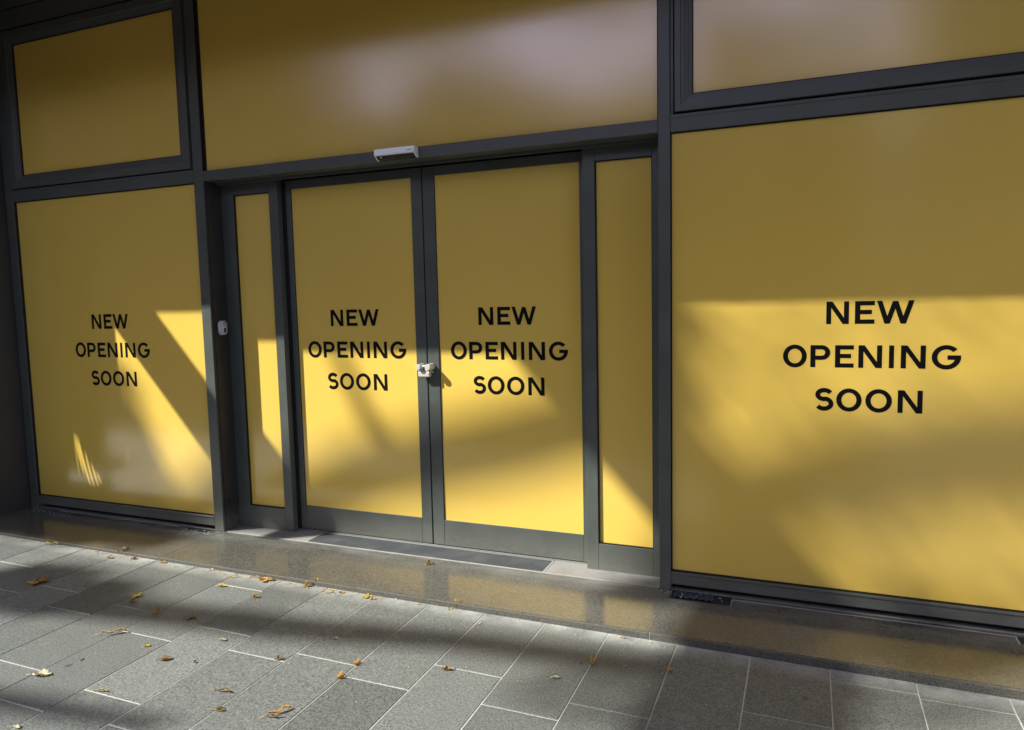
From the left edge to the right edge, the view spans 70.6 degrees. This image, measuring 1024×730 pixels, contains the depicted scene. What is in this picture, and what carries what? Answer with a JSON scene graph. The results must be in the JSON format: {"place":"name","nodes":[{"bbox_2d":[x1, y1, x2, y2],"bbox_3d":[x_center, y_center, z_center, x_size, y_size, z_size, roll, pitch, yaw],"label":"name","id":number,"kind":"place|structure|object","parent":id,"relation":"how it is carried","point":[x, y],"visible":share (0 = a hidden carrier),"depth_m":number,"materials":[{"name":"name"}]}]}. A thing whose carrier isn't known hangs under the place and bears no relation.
{"place":"outdoors","nodes":[
{"label":"outdoors","id":0,"kind":"place"},
{"bbox_2d":[0,535,1023,729],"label":"pavement","id":1,"kind":"structure","parent":0,"point":[410,654],"depth_m":3.13,"materials":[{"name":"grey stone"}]},
{"bbox_2d":[27,575,47,584],"bbox_3d":[-2.763,1.257,4.220,0.113,0.016,0.113,3,7,40],"label":"fallen leaf","id":2,"kind":"object","parent":1,"relation":"on","point":[41,579],"visible":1,"depth_m":4.23,"materials":[{"name":"brown plant"}]},
{"bbox_2d":[27,668,51,675],"bbox_3d":[-2.062,1.343,3.148,0.110,0.021,0.042,-2,5,-3],"label":"fallen leaf","id":3,"kind":"object","parent":1,"relation":"on","point":[43,672],"visible":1,"depth_m":3.16,"materials":[{"name":"beige plant"}]},
{"bbox_2d":[95,627,127,634],"bbox_3d":[-1.957,1.301,3.526,0.147,0.021,0.022,-3,5,-16],"label":"fallen leaf","id":4,"kind":"object","parent":1,"relation":"on","point":[120,628],"visible":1,"depth_m":3.53,"materials":[{"name":"beige plant"}]},
{"bbox_2d":[130,592,141,597],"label":"fallen leaf","id":5,"kind":"object","parent":1,"relation":"on","point":[137,594],"visible":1,"depth_m":3.99,"materials":[{"name":"plant"}]},
{"bbox_2d":[151,606,162,614],"bbox_3d":[-1.845,1.275,3.752,0.059,0.034,0.033,-5,7,-38],"label":"fallen leaf","id":6,"kind":"object","parent":1,"relation":"on","point":[157,610],"visible":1,"depth_m":3.75,"materials":[{"name":"brown plant"}]},
{"bbox_2d":[155,655,172,659],"bbox_3d":[-1.578,1.326,3.266,0.084,0.016,0.032,-2,5,-13],"label":"fallen leaf","id":7,"kind":"object","parent":1,"relation":"on","point":[166,657],"visible":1,"depth_m":3.27,"materials":[{"name":"brown plant"}]},
{"bbox_2d":[184,613,196,618],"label":"fallen leaf","id":8,"kind":"object","parent":1,"relation":"on","point":[190,615],"visible":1,"depth_m":3.71,"materials":[{"name":"brown plant"}]},
{"bbox_2d":[212,706,224,710],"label":"fallen leaf","id":9,"kind":"object","parent":1,"relation":"on","point":[220,708],"visible":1,"depth_m":2.86,"materials":[{"name":"brown plant"}]},
{"bbox_2d":[212,687,230,691],"bbox_3d":[-1.203,1.343,2.989,0.100,0.014,0.015,0,5,12],"label":"fallen leaf","id":10,"kind":"object","parent":1,"relation":"on","point":[226,688],"visible":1,"depth_m":2.99,"materials":[{"name":"brown plant"}]},
{"bbox_2d":[259,577,271,581],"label":"fallen leaf","id":11,"kind":"object","parent":1,"relation":"on","point":[265,578],"visible":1,"depth_m":4.19,"materials":[{"name":"plant"}]},
{"bbox_2d":[260,705,291,717],"bbox_3d":[-0.919,1.351,2.821,0.123,0.018,0.018,-5,7,-36],"label":"fallen leaf","id":12,"kind":"object","parent":1,"relation":"on","point":[280,708],"visible":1,"depth_m":2.83,"materials":[{"name":"plant"}]},
{"bbox_2d":[335,670,345,677],"bbox_3d":[-0.733,1.322,3.083,0.050,0.025,0.029,0,5,12],"label":"fallen leaf","id":13,"kind":"object","parent":1,"relation":"on","point":[341,674],"visible":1,"depth_m":3.09,"materials":[{"name":"plant"}]},
{"bbox_2d":[0,506,1023,700],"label":"entrance step","id":14,"kind":"object","parent":1,"relation":"on","point":[976,662],"visible":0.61,"depth_m":3.69,"materials":[{"name":"stone"}]},
{"bbox_2d":[27,509,722,601],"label":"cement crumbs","id":15,"kind":"object","parent":14,"relation":"on","point":[219,532],"visible":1,"depth_m":5.01,"materials":[{"name":"grey concrete"}]},
{"bbox_2d":[0,0,1023,644],"bbox_3d":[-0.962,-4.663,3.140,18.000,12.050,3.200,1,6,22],"label":"shopfront","id":16,"kind":"object","parent":14,"relation":"on","point":[724,296],"visible":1,"depth_m":4.11,"materials":[{"name":"dark grey powder-coated aluminium"},{"name":"glass"},{"name":"yellow vinyl film"}]},
{"bbox_2d":[0,0,192,189],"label":"window","id":17,"kind":"structure","parent":16,"relation":"in","point":[99,94],"depth_m":5.11,"materials":[{"name":"yellow glass"}]},
{"bbox_2d":[14,183,213,515],"bbox_3d":[-2.922,-0.097,5.294,1.844,2.310,0.030,1,6,22],"label":"window","id":18,"kind":"structure","parent":16,"relation":"in","point":[111,292],"depth_m":5.28,"materials":[{"name":"yellow glass"}]},
{"bbox_2d":[217,321,227,334],"bbox_3d":[-1.979,-0.255,4.944,0.043,0.096,0.072,1,6,22],"label":"alarm switch","id":19,"kind":"object","parent":16,"relation":"attached to","point":[222,328],"visible":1,"depth_m":4.93,"materials":[{"name":"white plastic"}]},
{"bbox_2d":[281,168,433,542],"bbox_3d":[-1.031,-0.041,4.750,1.090,2.364,0.038,1,6,22],"label":"sliding door","id":20,"kind":"structure","parent":16,"relation":"in","point":[356,255],"depth_m":4.71,"materials":[{"name":"yellow glass"}]},
{"bbox_2d":[374,145,418,161],"bbox_3d":[-0.675,-1.230,4.202,0.268,0.060,0.056,1,6,22],"label":"motion sensor","id":21,"kind":"object","parent":16,"relation":"attached to","point":[396,153],"visible":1,"depth_m":4.18,"materials":[{"name":"white plastic"}]},
{"bbox_2d":[415,363,434,376],"bbox_3d":[-0.539,0.033,4.498,0.106,0.084,0.066,1,6,22],"label":"door lock","id":22,"kind":"object","parent":16,"relation":"attached to","point":[426,372],"depth_m":4.49,"materials":[{"name":"metal"}]},
{"bbox_2d":[193,0,657,170],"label":"window","id":23,"kind":"structure","parent":16,"relation":"in","point":[283,80],"depth_m":4.19,"materials":[{"name":"yellow glass"}]},
{"bbox_2d":[422,151,586,561],"bbox_3d":[-0.013,-0.026,4.336,1.092,2.364,0.038,1,6,22],"label":"sliding door","id":24,"kind":"structure","parent":16,"relation":"in","point":[503,238],"depth_m":4.32,"materials":[{"name":"yellow glass"}]},
{"bbox_2d":[670,95,1023,612],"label":"window","id":25,"kind":"structure","parent":16,"relation":"in","point":[847,290],"depth_m":3.44,"materials":[{"name":"yellow glass"}]},
{"bbox_2d":[674,0,1023,113],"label":"window","id":26,"kind":"structure","parent":16,"relation":"in","point":[729,53],"depth_m":3.35,"materials":[{"name":"yellow glass"}]},
{"bbox_2d":[673,590,713,601],"bbox_3d":[0.945,1.199,3.761,0.200,0.014,0.085,1,6,22],"label":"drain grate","id":27,"kind":"object","parent":14,"relation":"on","point":[695,595],"visible":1,"depth_m":3.76,"materials":[{"name":"black metal"}]},
{"bbox_2d":[588,655,596,663],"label":"fallen leaf","id":28,"kind":"object","parent":1,"relation":"on","point":[592,660],"visible":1,"depth_m":3.17,"materials":[{"name":"brown plant"}]},
{"bbox_2d":[41,506,1023,634],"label":"window sill","id":29,"kind":"structure","parent":0,"point":[995,629],"depth_m":3.66,"materials":[{"name":"metal"}]},
{"bbox_2d":[0,143,30,514],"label":"stone pier","id":30,"kind":"structure","parent":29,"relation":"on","point":[15,494],"depth_m":5.61,"materials":[{"name":"grey stone"}]}
]}

